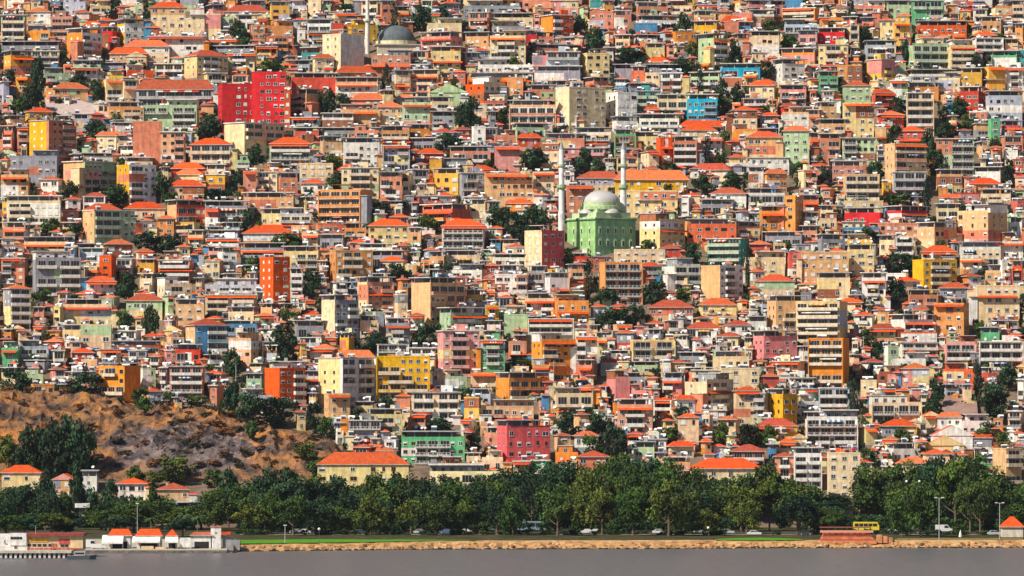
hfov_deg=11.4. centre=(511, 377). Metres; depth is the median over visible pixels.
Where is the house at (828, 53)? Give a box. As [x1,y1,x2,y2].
[818,39,848,68]
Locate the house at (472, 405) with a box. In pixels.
[464,393,480,425]
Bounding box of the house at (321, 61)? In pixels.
[311,53,334,76]
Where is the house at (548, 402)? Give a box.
[541,382,572,413]
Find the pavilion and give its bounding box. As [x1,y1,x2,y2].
[74,503,90,527]
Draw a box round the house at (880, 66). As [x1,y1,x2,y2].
[866,54,900,81]
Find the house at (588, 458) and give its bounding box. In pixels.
[576,450,609,473]
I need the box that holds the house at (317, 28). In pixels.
[301,15,334,51]
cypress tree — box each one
[390,1,398,25]
[583,249,594,298]
[696,62,703,93]
[701,134,710,162]
[744,236,750,286]
[846,375,861,430]
[921,171,931,215]
[973,354,982,403]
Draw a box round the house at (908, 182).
[892,171,926,198]
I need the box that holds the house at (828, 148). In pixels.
[811,129,841,164]
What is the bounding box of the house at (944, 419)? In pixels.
[936,412,962,428]
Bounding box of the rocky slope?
[0,389,340,480]
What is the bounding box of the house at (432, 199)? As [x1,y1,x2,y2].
[416,192,452,212]
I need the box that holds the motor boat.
[67,551,96,559]
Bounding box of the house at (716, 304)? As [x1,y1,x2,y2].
[697,298,737,316]
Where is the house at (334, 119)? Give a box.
[320,109,354,130]
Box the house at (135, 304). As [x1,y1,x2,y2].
[125,294,163,319]
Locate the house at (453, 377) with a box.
[442,369,466,390]
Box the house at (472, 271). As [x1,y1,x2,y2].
[443,264,483,283]
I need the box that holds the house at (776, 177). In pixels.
[758,168,788,192]
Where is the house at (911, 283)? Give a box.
[896,277,922,302]
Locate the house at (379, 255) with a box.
[373,246,409,265]
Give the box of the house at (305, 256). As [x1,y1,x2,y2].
[281,241,324,274]
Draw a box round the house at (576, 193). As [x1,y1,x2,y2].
[566,180,592,214]
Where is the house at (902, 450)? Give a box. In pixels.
[885,438,922,464]
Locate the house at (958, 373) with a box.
[943,363,974,389]
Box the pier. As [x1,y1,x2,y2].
[0,547,77,557]
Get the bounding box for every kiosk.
[102,529,132,547]
[132,529,163,548]
[155,529,178,548]
[189,532,213,547]
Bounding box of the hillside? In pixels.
[0,0,1023,526]
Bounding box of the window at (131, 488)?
[129,486,134,490]
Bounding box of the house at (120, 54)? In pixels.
[105,47,148,69]
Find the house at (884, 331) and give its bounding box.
[868,323,903,346]
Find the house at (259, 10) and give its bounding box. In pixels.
[224,5,269,18]
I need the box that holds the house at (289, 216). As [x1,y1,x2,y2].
[278,207,313,230]
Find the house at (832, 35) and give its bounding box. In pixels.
[817,24,846,43]
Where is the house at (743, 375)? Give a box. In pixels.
[720,364,758,393]
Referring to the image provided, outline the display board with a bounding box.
[180,538,190,548]
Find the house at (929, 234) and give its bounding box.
[916,222,963,247]
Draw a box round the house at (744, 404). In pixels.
[732,385,759,425]
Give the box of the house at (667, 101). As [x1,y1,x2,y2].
[655,91,686,119]
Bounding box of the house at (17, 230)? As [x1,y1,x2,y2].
[1,218,31,243]
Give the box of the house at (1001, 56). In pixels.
[989,48,1018,66]
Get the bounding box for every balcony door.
[2,16,11,19]
[2,32,11,35]
[2,261,10,264]
[3,24,11,27]
[3,267,10,271]
[3,275,10,279]
[4,232,12,235]
[8,248,17,251]
[9,218,17,221]
[12,290,19,293]
[12,298,19,302]
[12,307,19,311]
[12,316,19,319]
[13,32,22,35]
[14,16,22,19]
[14,24,22,27]
[15,232,23,235]
[21,290,28,293]
[21,298,28,302]
[21,307,28,311]
[21,316,28,319]
[21,350,31,353]
[29,218,37,221]
[36,350,46,352]
[38,260,45,264]
[38,279,45,283]
[47,279,55,283]
[48,260,55,264]
[57,33,66,35]
[61,261,69,265]
[62,19,71,21]
[62,270,68,274]
[62,279,68,283]
[71,261,78,265]
[71,270,78,274]
[71,279,78,283]
[84,50,91,54]
[85,179,90,184]
[85,187,90,192]
[92,179,99,184]
[96,211,102,216]
[96,220,102,224]
[96,229,102,234]
[102,171,107,176]
[104,212,110,216]
[104,220,111,224]
[105,229,110,234]
[105,368,115,372]
[108,387,114,391]
[109,180,114,185]
[113,212,119,216]
[113,230,119,234]
[116,387,123,391]
[131,167,142,170]
[131,183,142,186]
[131,191,142,194]
[131,199,143,202]
[139,91,146,95]
[139,100,145,105]
[147,108,154,112]
[148,91,155,95]
[148,100,155,104]
[150,348,157,352]
[158,108,166,112]
[166,92,174,95]
[171,287,182,290]
[171,368,179,372]
[171,385,179,390]
[172,376,179,380]
[173,108,182,111]
[173,115,182,118]
[173,122,182,126]
[175,92,183,95]
[175,133,182,136]
[175,148,182,151]
[177,353,187,360]
[178,208,185,212]
[180,277,188,280]
[182,368,190,372]
[182,385,190,390]
[184,108,194,111]
[184,115,194,118]
[185,92,192,95]
[185,122,193,126]
[187,208,195,212]
[191,146,199,150]
[192,155,199,159]
[192,376,200,380]
[192,385,200,390]
[193,368,200,372]
[194,91,201,95]
[201,155,209,159]
[202,146,209,150]
[203,91,210,95]
[207,304,216,307]
[207,312,216,315]
[208,326,215,330]
[208,335,215,338]
[208,344,215,348]
[211,146,219,150]
[212,155,218,159]
[217,335,225,338]
[217,344,224,348]
[218,326,224,330]
[219,304,226,307]
[222,146,228,150]
[222,155,229,159]
[227,209,235,214]
[233,56,244,58]
[233,62,245,66]
[237,209,245,214]
[246,124,253,127]
[246,132,253,135]
[255,124,261,128]
[271,153,279,157]
[276,133,281,137]
[281,153,288,157]
[291,154,298,157]
[294,379,303,382]
[295,370,302,374]
[295,387,302,390]
[295,396,303,399]
[297,254,305,258]
[301,153,308,157]
[307,262,316,265]
[308,27,318,30]
[308,254,316,258]
[320,27,329,30]
[321,200,329,204]
[321,217,329,220]
[331,192,339,195]
[331,200,338,203]
[331,208,338,212]
[338,269,349,273]
[341,191,349,195]
[341,200,348,203]
[341,208,349,212]
[341,217,348,220]
[343,359,347,364]
[344,252,351,256]
[344,261,351,264]
[346,153,357,155]
[349,303,356,307]
[349,311,356,314]
[349,359,354,364]
[349,369,354,373]
[350,184,359,187]
[350,422,358,427]
[351,169,358,172]
[351,177,358,180]
[351,191,358,195]
[351,200,358,203]
[351,208,358,212]
[353,261,360,264]
[354,252,360,256]
[359,378,364,382]
[359,388,364,392]
[361,169,369,172]
[361,184,369,187]
[361,422,368,427]
[366,378,371,382]
[366,388,371,392]
[371,422,379,427]
[373,259,379,265]
[378,418,393,422]
[379,367,387,370]
[380,384,388,388]
[380,393,387,397]
[381,180,388,184]
[381,427,392,431]
[382,285,390,288]
[382,301,390,304]
[385,156,393,160]
[385,189,395,193]
[389,376,398,379]
[390,384,400,388]
[390,393,399,397]
[391,367,398,370]
[392,334,402,337]
[398,148,407,151]
[398,165,407,169]
[402,376,411,379]
[406,384,415,388]
[414,394,422,398]
[414,403,422,408]
[416,457,425,461]
[417,384,426,388]
[417,441,425,445]
[417,449,425,453]
[418,78,430,81]
[418,86,428,90]
[424,403,433,408]
[425,394,432,398]
[427,197,439,200]
[428,441,437,445]
[432,286,438,290]
[439,394,446,398]
[439,403,447,408]
[439,413,446,417]
[440,286,446,291]
[440,441,448,445]
[440,449,449,453]
[443,242,451,246]
[444,235,451,238]
[448,286,455,291]
[448,296,454,300]
[449,394,457,398]
[450,403,457,408]
[452,341,466,345]
[453,154,464,157]
[453,332,465,336]
[453,351,466,355]
[453,360,465,364]
[454,235,461,238]
[454,242,461,246]
[456,296,463,300]
[457,286,463,291]
[462,369,470,373]
[462,475,471,481]
[463,183,474,188]
[464,235,471,238]
[464,242,471,246]
[467,174,476,179]
[473,154,487,158]
[473,242,482,246]
[474,235,481,238]
[483,409,491,413]
[487,350,497,354]
[488,358,497,361]
[491,53,499,56]
[494,409,502,413]
[501,53,509,56]
[511,108,518,112]
[511,117,517,121]
[511,381,518,386]
[511,391,518,395]
[513,344,520,350]
[520,108,526,112]
[520,117,527,121]
[521,381,527,386]
[529,108,535,112]
[529,117,535,121]
[530,328,539,331]
[530,381,537,386]
[537,108,544,112]
[537,117,544,121]
[541,328,549,331]
[543,303,551,307]
[544,344,555,346]
[544,351,556,354]
[547,108,552,112]
[547,117,552,121]
[548,53,555,56]
[550,359,563,362]
[551,328,560,331]
[554,31,561,34]
[554,375,563,378]
[558,53,567,56]
[558,397,566,403]
[563,328,570,331]
[569,53,577,56]
[569,408,578,413]
[570,397,578,403]
[577,347,584,350]
[577,355,584,358]
[578,135,590,139]
[581,397,590,403]
[596,135,608,139]
[606,273,616,278]
[607,264,615,269]
[607,281,615,286]
[618,264,627,269]
[618,273,627,278]
[618,281,627,286]
[619,137,628,140]
[619,290,627,294]
[626,418,642,422]
[628,410,641,413]
[628,428,642,432]
[630,264,639,269]
[630,273,639,278]
[630,281,639,286]
[630,290,639,294]
[630,298,638,303]
[635,342,650,347]
[635,351,650,356]
[640,9,649,12]
[656,351,671,354]
[657,342,671,347]
[659,102,666,106]
[668,102,675,106]
[675,144,684,146]
[675,151,683,154]
[675,159,684,162]
[676,267,686,271]
[676,276,685,280]
[678,102,685,106]
[686,151,695,154]
[686,159,695,162]
[688,267,698,271]
[689,276,697,280]
[696,371,708,374]
[704,102,715,104]
[705,109,714,111]
[709,247,717,250]
[709,255,716,258]
[714,49,719,53]
[719,247,728,249]
[725,267,734,270]
[726,275,734,278]
[734,453,741,456]
[742,166,746,171]
[744,453,751,456]
[750,196,759,201]
[755,453,762,456]
[762,196,771,201]
[773,196,782,201]
[784,322,795,327]
[785,27,792,31]
[785,313,795,317]
[792,239,799,245]
[796,474,806,477]
[797,304,806,306]
[797,457,805,460]
[797,465,805,469]
[808,428,818,433]
[809,420,818,425]
[809,437,818,440]
[810,349,819,353]
[810,375,819,379]
[810,457,819,460]
[810,474,818,477]
[811,340,819,344]
[811,358,819,361]
[811,465,818,469]
[818,320,827,322]
[820,420,830,425]
[820,437,828,440]
[821,375,830,379]
[821,399,832,403]
[821,428,830,433]
[821,445,828,450]
[822,340,830,344]
[822,349,830,353]
[822,389,831,394]
[826,46,840,49]
[827,54,839,58]
[828,141,838,145]
[829,150,838,154]
[829,303,836,306]
[829,311,837,314]
[829,328,837,331]
[832,349,841,353]
[832,358,841,361]
[833,340,840,344]
[833,375,841,379]
[833,420,842,425]
[833,428,842,433]
[835,389,846,394]
[835,399,846,403]
[844,139,855,143]
[844,147,855,150]
[844,230,854,238]
[845,154,855,158]
[845,420,854,425]
[845,428,854,433]
[846,176,855,180]
[846,185,855,188]
[847,193,855,196]
[857,176,866,180]
[858,185,866,188]
[858,193,866,196]
[867,289,877,292]
[868,48,875,52]
[868,193,878,196]
[869,176,877,180]
[869,185,877,188]
[874,405,882,412]
[874,416,882,421]
[877,49,884,52]
[884,405,893,412]
[884,416,893,421]
[887,48,894,52]
[895,173,903,177]
[896,154,904,157]
[896,182,902,186]
[897,162,905,166]
[899,405,907,412]
[905,173,913,177]
[906,182,912,186]
[909,94,918,98]
[909,102,918,106]
[909,111,919,114]
[909,119,918,122]
[910,405,918,412]
[914,2,925,5]
[914,46,920,50]
[914,54,920,58]
[915,173,923,177]
[915,182,923,186]
[916,147,924,150]
[921,102,931,106]
[922,94,930,98]
[922,111,930,114]
[922,119,931,122]
[923,46,929,50]
[923,63,929,67]
[924,325,932,328]
[926,298,936,301]
[930,2,941,5]
[930,10,941,14]
[931,46,937,50]
[931,270,939,273]
[932,278,939,281]
[940,46,946,50]
[940,63,946,67]
[941,278,948,281]
[948,345,959,350]
[948,353,958,356]
[952,61,961,63]
[952,148,961,152]
[952,163,961,167]
[953,140,960,144]
[953,155,960,159]
[961,345,973,350]
[962,353,969,356]
[963,140,972,144]
[963,155,972,159]
[963,163,972,167]
[963,250,976,254]
[964,55,973,57]
[964,148,972,152]
[981,343,989,348]
[981,353,989,357]
[983,259,997,263]
[991,343,999,348]
[992,353,999,357]
[1002,343,1010,348]
[1002,353,1010,357]
[1008,450,1018,453]
[1008,459,1018,462]
[1009,476,1019,479]
[1013,343,1020,348]
[1013,353,1020,357]
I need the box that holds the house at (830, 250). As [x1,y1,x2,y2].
[816,249,847,251]
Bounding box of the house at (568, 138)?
[545,129,585,147]
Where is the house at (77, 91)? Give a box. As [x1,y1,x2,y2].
[52,82,92,101]
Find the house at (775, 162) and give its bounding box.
[726,157,789,174]
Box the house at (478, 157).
[448,142,491,166]
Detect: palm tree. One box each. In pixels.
[145,516,157,528]
[177,513,191,531]
[190,515,204,531]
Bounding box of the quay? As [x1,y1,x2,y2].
[84,539,226,549]
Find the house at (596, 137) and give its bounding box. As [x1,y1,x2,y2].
[574,123,612,154]
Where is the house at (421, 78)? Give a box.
[410,65,443,91]
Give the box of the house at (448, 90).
[429,84,467,105]
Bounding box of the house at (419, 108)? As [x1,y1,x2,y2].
[402,96,434,129]
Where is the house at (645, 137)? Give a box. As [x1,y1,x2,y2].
[630,127,662,151]
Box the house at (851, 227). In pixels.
[839,221,878,241]
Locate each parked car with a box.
[91,544,105,548]
[439,529,449,533]
[581,529,592,533]
[652,529,661,533]
[747,530,761,534]
[798,530,812,534]
[987,530,1000,534]
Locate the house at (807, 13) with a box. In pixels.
[782,4,819,23]
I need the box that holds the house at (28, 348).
[18,340,48,364]
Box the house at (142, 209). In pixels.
[123,202,166,220]
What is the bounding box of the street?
[44,96,107,118]
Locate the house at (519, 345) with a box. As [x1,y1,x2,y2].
[508,334,531,362]
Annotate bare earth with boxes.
[855,359,876,378]
[942,393,977,413]
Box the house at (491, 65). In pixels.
[477,59,532,78]
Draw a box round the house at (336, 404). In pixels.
[324,390,349,423]
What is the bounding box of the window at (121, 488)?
[119,486,126,490]
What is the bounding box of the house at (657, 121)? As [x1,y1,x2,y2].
[637,110,681,134]
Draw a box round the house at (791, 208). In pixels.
[775,193,803,232]
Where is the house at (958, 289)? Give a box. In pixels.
[938,282,968,302]
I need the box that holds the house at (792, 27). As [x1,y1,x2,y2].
[780,19,818,40]
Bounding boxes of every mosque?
[363,0,420,53]
[557,133,636,255]
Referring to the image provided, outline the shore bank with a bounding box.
[233,540,1023,550]
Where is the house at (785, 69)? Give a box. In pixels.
[770,56,808,81]
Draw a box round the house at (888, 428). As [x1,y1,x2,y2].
[879,419,917,447]
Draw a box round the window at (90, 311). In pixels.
[88,309,92,314]
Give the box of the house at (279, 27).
[263,20,293,41]
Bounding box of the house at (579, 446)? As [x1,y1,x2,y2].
[572,430,600,454]
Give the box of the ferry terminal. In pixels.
[0,528,86,549]
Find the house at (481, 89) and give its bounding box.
[466,76,504,102]
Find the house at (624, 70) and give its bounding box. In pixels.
[609,60,682,82]
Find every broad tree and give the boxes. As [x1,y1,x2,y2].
[0,69,15,85]
[0,434,16,467]
[0,486,32,505]
[0,496,14,530]
[0,515,24,533]
[1,369,32,391]
[1,486,14,501]
[7,486,29,529]
[9,98,26,114]
[10,506,33,516]
[11,446,37,466]
[12,513,34,532]
[14,423,44,469]
[14,481,47,507]
[19,512,49,531]
[20,80,44,111]
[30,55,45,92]
[31,288,54,303]
[31,491,54,529]
[32,423,58,474]
[32,512,73,531]
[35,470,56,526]
[40,217,62,234]
[40,434,67,477]
[42,492,66,515]
[47,413,76,473]
[48,518,85,531]
[58,436,80,474]
[59,48,69,63]
[59,491,73,515]
[60,180,83,197]
[60,224,84,240]
[61,511,82,525]
[63,372,102,393]
[65,418,91,469]
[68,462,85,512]
[69,71,87,84]
[70,511,89,527]
[76,429,97,469]
[81,504,118,529]
[82,118,107,137]
[83,487,98,526]
[83,508,94,527]
[86,508,124,530]
[90,78,104,100]
[96,499,115,530]
[98,516,133,528]
[101,478,119,504]
[104,183,131,207]
[110,497,119,528]
[111,500,159,531]
[114,270,136,303]
[115,308,134,328]
[119,492,138,528]
[126,465,145,479]
[131,387,149,405]
[132,230,164,250]
[135,396,153,414]
[136,495,148,528]
[141,303,159,333]
[143,470,168,487]
[146,485,160,503]
[148,499,178,528]
[148,501,159,527]
[153,170,170,202]
[155,507,199,522]
[157,233,184,251]
[158,456,197,482]
[158,494,177,505]
[161,517,195,536]
[162,191,177,204]
[162,391,175,404]
[173,502,212,528]
[184,395,210,406]
[188,504,214,528]
[195,113,223,138]
[197,188,233,204]
[199,487,232,526]
[200,468,223,487]
[218,467,238,526]
[218,487,231,525]
[221,347,242,380]
[223,379,239,412]
[226,483,256,512]
[229,19,246,39]
[229,503,274,528]
[233,169,248,185]
[234,391,266,420]
[240,36,250,48]
[241,209,253,231]
[242,257,259,273]
[243,475,280,499]
[244,420,258,439]
[247,143,267,167]
[248,486,279,529]
[255,58,285,71]
[256,394,293,427]
[257,463,301,512]
[258,489,287,533]
[267,324,298,360]
[271,232,302,247]
[271,474,314,505]
[275,473,306,500]
[275,495,310,534]
[277,305,290,320]
[285,310,300,323]
[292,442,318,461]
[297,496,336,531]
[303,268,320,298]
[305,401,320,429]
[305,457,324,474]
[306,472,337,502]
[308,478,335,506]
[316,416,335,438]
[318,87,336,115]
[323,505,357,530]
[325,153,342,168]
[326,173,341,189]
[326,473,354,501]
[328,491,364,530]
[334,92,351,112]
[338,4,354,12]
[338,484,359,497]
[347,483,385,502]
[350,407,363,419]
[350,493,389,534]
[357,470,386,494]
[360,331,392,356]
[372,201,393,214]
[376,395,395,407]
[376,498,396,532]
[379,477,418,520]
[381,471,419,512]
[387,262,404,282]
[393,498,422,532]
[397,482,430,492]
[404,481,440,528]
[410,320,437,346]
[411,4,431,33]
[411,496,453,534]
[417,213,437,229]
[418,474,457,512]
[426,416,453,430]
[433,132,463,150]
[437,261,453,271]
[437,479,464,497]
[437,481,474,529]
[439,3,449,17]
[448,500,482,530]
[454,101,469,127]
[457,96,481,139]
[457,387,470,399]
[460,477,492,499]
[463,483,499,528]
[465,432,481,451]
[471,473,498,488]
[476,493,510,533]
[480,476,518,519]
[485,205,506,225]
[491,467,531,494]
[495,494,528,534]
[497,108,508,122]
[499,210,529,241]
[505,356,531,370]
[508,55,518,64]
[511,460,546,511]
[514,478,544,530]
[515,224,532,245]
[518,147,547,171]
[521,204,548,229]
[531,460,574,496]
[533,478,571,529]
[542,491,580,535]
[550,460,584,490]
[556,409,580,437]
[562,248,573,266]
[567,468,599,513]
[567,485,606,528]
[573,14,587,34]
[573,147,593,173]
[576,464,602,518]
[582,433,601,452]
[584,26,605,52]
[585,486,618,533]
[586,411,612,443]
[590,159,607,170]
[591,454,621,489]
[593,286,618,303]
[595,308,617,327]
[597,470,626,520]
[601,423,627,461]
[609,457,649,495]
[610,306,634,323]
[613,461,650,519]
[613,485,655,535]
[615,46,649,63]
[617,452,633,468]
[628,304,645,325]
[635,456,664,510]
[639,279,666,304]
[639,466,683,520]
[641,239,656,248]
[645,457,683,490]
[645,478,690,535]
[659,426,680,444]
[662,160,680,169]
[665,484,702,532]
[671,56,696,75]
[672,11,691,31]
[674,404,690,420]
[675,287,691,302]
[679,466,708,492]
[681,242,701,263]
[681,486,715,519]
[685,41,697,55]
[691,508,720,535]
[692,173,712,194]
[698,483,735,528]
[701,474,728,503]
[704,474,746,499]
[712,420,729,443]
[714,150,727,163]
[715,78,729,105]
[718,59,730,68]
[718,97,731,115]
[720,130,731,143]
[721,170,744,189]
[721,484,763,531]
[728,38,740,62]
[729,473,762,503]
[729,498,760,533]
[730,81,743,102]
[735,422,760,445]
[741,461,788,520]
[753,199,763,207]
[756,476,783,530]
[757,59,775,78]
[757,105,769,113]
[757,424,777,448]
[761,18,778,34]
[773,493,818,534]
[776,477,800,491]
[778,479,823,531]
[779,35,799,47]
[793,161,807,175]
[798,484,822,502]
[798,500,844,523]
[810,507,832,531]
[816,490,857,509]
[817,165,831,183]
[825,510,851,529]
[846,461,890,515]
[847,8,859,19]
[857,226,874,238]
[857,327,873,345]
[858,23,872,46]
[860,448,878,464]
[862,298,875,311]
[865,160,884,179]
[870,338,884,358]
[872,477,899,517]
[879,193,915,205]
[881,459,920,490]
[882,477,923,527]
[884,491,914,535]
[885,251,919,272]
[886,276,906,309]
[887,124,901,143]
[892,94,904,113]
[892,426,910,442]
[896,308,911,313]
[900,39,908,60]
[902,480,941,536]
[903,468,930,487]
[908,458,952,517]
[920,127,935,162]
[922,399,943,414]
[926,147,943,175]
[927,378,944,402]
[930,451,963,513]
[930,456,971,522]
[934,121,958,137]
[942,456,982,514]
[946,97,968,118]
[953,479,980,532]
[958,114,976,128]
[962,479,995,531]
[963,453,990,473]
[966,475,1005,530]
[967,466,1012,492]
[969,53,982,70]
[974,320,984,337]
[975,420,994,435]
[978,382,1010,422]
[987,473,1020,518]
[992,431,1009,450]
[992,488,1023,518]
[992,502,1023,529]
[996,33,1006,37]
[996,363,1018,390]
[1000,164,1014,185]
[1013,482,1023,498]
[1016,483,1023,506]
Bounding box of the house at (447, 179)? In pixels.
[425,164,464,194]
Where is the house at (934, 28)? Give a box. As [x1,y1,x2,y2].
[915,17,967,38]
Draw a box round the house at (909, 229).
[875,218,918,242]
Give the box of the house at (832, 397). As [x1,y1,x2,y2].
[818,383,848,415]
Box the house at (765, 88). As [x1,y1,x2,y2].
[747,80,776,102]
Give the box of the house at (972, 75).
[960,64,983,91]
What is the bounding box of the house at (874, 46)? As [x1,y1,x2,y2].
[863,37,902,65]
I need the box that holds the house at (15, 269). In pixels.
[0,252,28,289]
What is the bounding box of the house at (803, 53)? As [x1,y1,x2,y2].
[780,44,817,64]
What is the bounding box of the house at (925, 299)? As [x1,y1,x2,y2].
[901,285,939,312]
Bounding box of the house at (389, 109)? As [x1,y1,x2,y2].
[375,102,401,127]
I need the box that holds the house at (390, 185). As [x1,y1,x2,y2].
[377,167,403,206]
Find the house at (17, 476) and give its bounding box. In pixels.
[0,465,46,490]
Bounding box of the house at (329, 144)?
[317,132,344,159]
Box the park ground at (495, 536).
[0,527,1023,539]
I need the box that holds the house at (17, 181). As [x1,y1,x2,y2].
[1,169,30,199]
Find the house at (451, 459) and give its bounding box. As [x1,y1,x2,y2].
[442,456,480,463]
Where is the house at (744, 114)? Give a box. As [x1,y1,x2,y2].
[726,106,757,133]
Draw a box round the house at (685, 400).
[671,395,696,423]
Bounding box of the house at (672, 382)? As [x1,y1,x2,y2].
[660,369,686,397]
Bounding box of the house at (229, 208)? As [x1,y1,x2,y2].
[203,196,249,225]
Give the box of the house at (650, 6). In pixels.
[635,0,672,22]
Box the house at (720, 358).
[711,346,750,368]
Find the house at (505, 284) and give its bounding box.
[489,271,527,299]
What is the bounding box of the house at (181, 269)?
[157,256,192,282]
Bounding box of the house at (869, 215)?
[843,206,884,226]
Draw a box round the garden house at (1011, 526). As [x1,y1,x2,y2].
[1000,516,1023,536]
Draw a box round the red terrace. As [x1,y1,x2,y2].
[819,527,892,543]
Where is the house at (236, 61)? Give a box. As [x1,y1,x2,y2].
[226,50,256,77]
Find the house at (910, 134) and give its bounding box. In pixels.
[891,126,924,143]
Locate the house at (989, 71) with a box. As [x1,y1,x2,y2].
[982,64,1005,89]
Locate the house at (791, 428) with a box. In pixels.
[751,418,797,439]
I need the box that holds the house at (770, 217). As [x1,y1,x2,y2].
[757,202,784,236]
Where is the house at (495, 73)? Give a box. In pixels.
[466,69,529,86]
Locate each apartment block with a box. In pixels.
[2,283,31,331]
[4,192,63,231]
[11,150,59,182]
[29,116,75,164]
[31,251,87,296]
[59,295,119,327]
[62,157,118,203]
[66,25,103,66]
[82,206,141,248]
[97,365,140,402]
[117,162,155,206]
[123,40,170,65]
[133,118,161,168]
[135,79,217,109]
[139,99,199,130]
[143,2,186,39]
[147,32,210,59]
[165,196,213,224]
[168,361,206,401]
[183,50,228,80]
[183,318,228,358]
[189,138,238,171]
[196,278,259,295]
[203,290,258,316]
[218,81,251,133]
[223,119,289,159]
[229,332,261,368]
[241,189,296,214]
[241,226,296,247]
[252,69,285,123]
[260,254,289,306]
[265,362,305,412]
[268,137,318,167]
[291,85,322,122]
[316,452,409,486]
[318,184,371,229]
[318,353,375,407]
[319,290,360,343]
[322,29,363,71]
[329,247,372,285]
[337,104,379,129]
[340,162,380,198]
[341,133,382,166]
[355,273,393,314]
[364,49,411,78]
[365,403,404,438]
[367,219,409,246]
[376,352,429,402]
[398,426,467,463]
[409,273,466,324]
[410,385,463,421]
[419,28,463,55]
[419,199,472,231]
[428,464,500,484]
[436,324,480,376]
[437,303,487,329]
[441,219,486,255]
[476,333,506,374]
[481,399,534,425]
[484,173,537,206]
[490,30,527,64]
[494,367,550,398]
[495,415,552,471]
[507,96,559,132]
[524,225,563,271]
[527,314,576,342]
[531,333,576,382]
[545,46,580,69]
[554,383,594,417]
[555,85,605,135]
[555,294,594,328]
[599,259,642,305]
[613,170,689,193]
[614,246,664,263]
[615,187,677,217]
[616,394,654,435]
[630,336,678,364]
[639,213,687,248]
[641,300,694,323]
[663,258,700,293]
[685,91,718,120]
[685,373,733,411]
[686,215,737,246]
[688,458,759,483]
[696,30,729,73]
[701,262,742,302]
[705,237,750,266]
[742,131,782,160]
[743,251,785,282]
[750,326,800,365]
[754,274,795,303]
[767,291,809,335]
[767,384,799,424]
[775,126,810,168]
[791,442,826,490]
[796,249,848,288]
[796,298,847,350]
[805,409,858,451]
[808,335,848,391]
[815,268,851,300]
[827,446,859,516]
[843,102,873,136]
[843,171,879,200]
[863,395,921,426]
[884,140,927,190]
[888,309,936,336]
[905,88,934,135]
[907,37,947,68]
[912,258,956,293]
[929,135,975,177]
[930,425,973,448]
[934,300,968,340]
[958,204,1006,246]
[968,280,1019,324]
[970,335,1023,369]
[983,90,1023,127]
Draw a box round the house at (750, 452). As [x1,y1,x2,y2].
[723,444,766,466]
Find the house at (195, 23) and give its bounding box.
[184,14,204,35]
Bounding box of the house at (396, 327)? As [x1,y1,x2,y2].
[385,313,411,354]
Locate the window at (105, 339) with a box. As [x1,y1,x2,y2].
[103,337,108,341]
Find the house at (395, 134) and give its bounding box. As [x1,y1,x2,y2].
[376,122,412,152]
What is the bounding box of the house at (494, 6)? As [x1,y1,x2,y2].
[463,0,519,19]
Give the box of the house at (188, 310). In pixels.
[167,294,205,325]
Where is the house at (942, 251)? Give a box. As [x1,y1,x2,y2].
[920,245,956,259]
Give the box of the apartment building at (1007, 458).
[992,442,1022,483]
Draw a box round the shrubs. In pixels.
[0,0,1023,534]
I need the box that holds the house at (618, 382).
[606,370,629,402]
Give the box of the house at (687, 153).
[672,133,704,172]
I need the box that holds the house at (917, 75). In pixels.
[906,66,955,86]
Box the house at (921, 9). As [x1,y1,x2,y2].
[910,0,944,26]
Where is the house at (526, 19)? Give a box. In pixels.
[491,10,534,28]
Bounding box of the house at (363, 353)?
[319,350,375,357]
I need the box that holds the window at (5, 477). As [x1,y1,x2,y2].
[3,475,9,479]
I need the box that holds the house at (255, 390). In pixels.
[242,388,272,409]
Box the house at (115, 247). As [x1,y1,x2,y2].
[102,239,135,258]
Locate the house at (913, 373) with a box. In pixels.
[894,363,930,389]
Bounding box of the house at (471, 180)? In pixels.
[458,167,485,200]
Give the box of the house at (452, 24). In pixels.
[427,18,461,36]
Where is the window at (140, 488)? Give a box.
[138,486,143,490]
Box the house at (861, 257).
[846,240,875,277]
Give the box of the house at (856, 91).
[841,81,871,101]
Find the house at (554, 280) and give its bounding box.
[543,268,573,297]
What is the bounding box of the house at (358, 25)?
[348,19,376,42]
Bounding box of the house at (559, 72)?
[532,62,582,84]
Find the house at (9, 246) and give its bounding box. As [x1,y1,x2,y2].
[0,238,30,259]
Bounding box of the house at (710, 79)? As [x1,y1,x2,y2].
[688,68,724,92]
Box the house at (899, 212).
[884,202,929,222]
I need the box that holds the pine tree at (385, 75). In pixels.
[380,62,393,89]
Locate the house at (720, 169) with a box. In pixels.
[688,163,736,181]
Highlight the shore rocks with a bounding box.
[232,541,1023,552]
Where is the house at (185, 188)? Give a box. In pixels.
[167,180,204,198]
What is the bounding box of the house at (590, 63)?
[580,48,609,81]
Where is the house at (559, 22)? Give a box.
[539,10,574,41]
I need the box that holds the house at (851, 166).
[831,156,865,182]
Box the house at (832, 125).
[815,115,851,147]
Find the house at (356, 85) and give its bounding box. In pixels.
[334,73,381,101]
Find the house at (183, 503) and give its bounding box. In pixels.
[169,499,203,508]
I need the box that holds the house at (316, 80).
[286,69,337,94]
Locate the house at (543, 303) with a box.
[523,288,556,317]
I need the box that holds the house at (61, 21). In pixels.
[47,11,74,45]
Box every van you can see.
[86,540,96,546]
[935,525,951,530]
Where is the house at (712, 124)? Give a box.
[678,120,726,128]
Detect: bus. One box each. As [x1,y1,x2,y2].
[518,521,551,530]
[853,522,878,530]
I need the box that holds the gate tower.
[210,526,230,547]
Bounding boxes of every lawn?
[241,539,464,543]
[715,538,801,539]
[897,538,1021,538]
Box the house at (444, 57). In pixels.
[426,43,462,76]
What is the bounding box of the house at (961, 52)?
[946,39,976,74]
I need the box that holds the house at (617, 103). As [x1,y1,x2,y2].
[606,87,636,120]
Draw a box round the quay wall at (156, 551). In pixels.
[73,550,226,552]
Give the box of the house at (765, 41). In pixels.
[742,27,780,56]
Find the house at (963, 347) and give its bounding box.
[944,335,978,362]

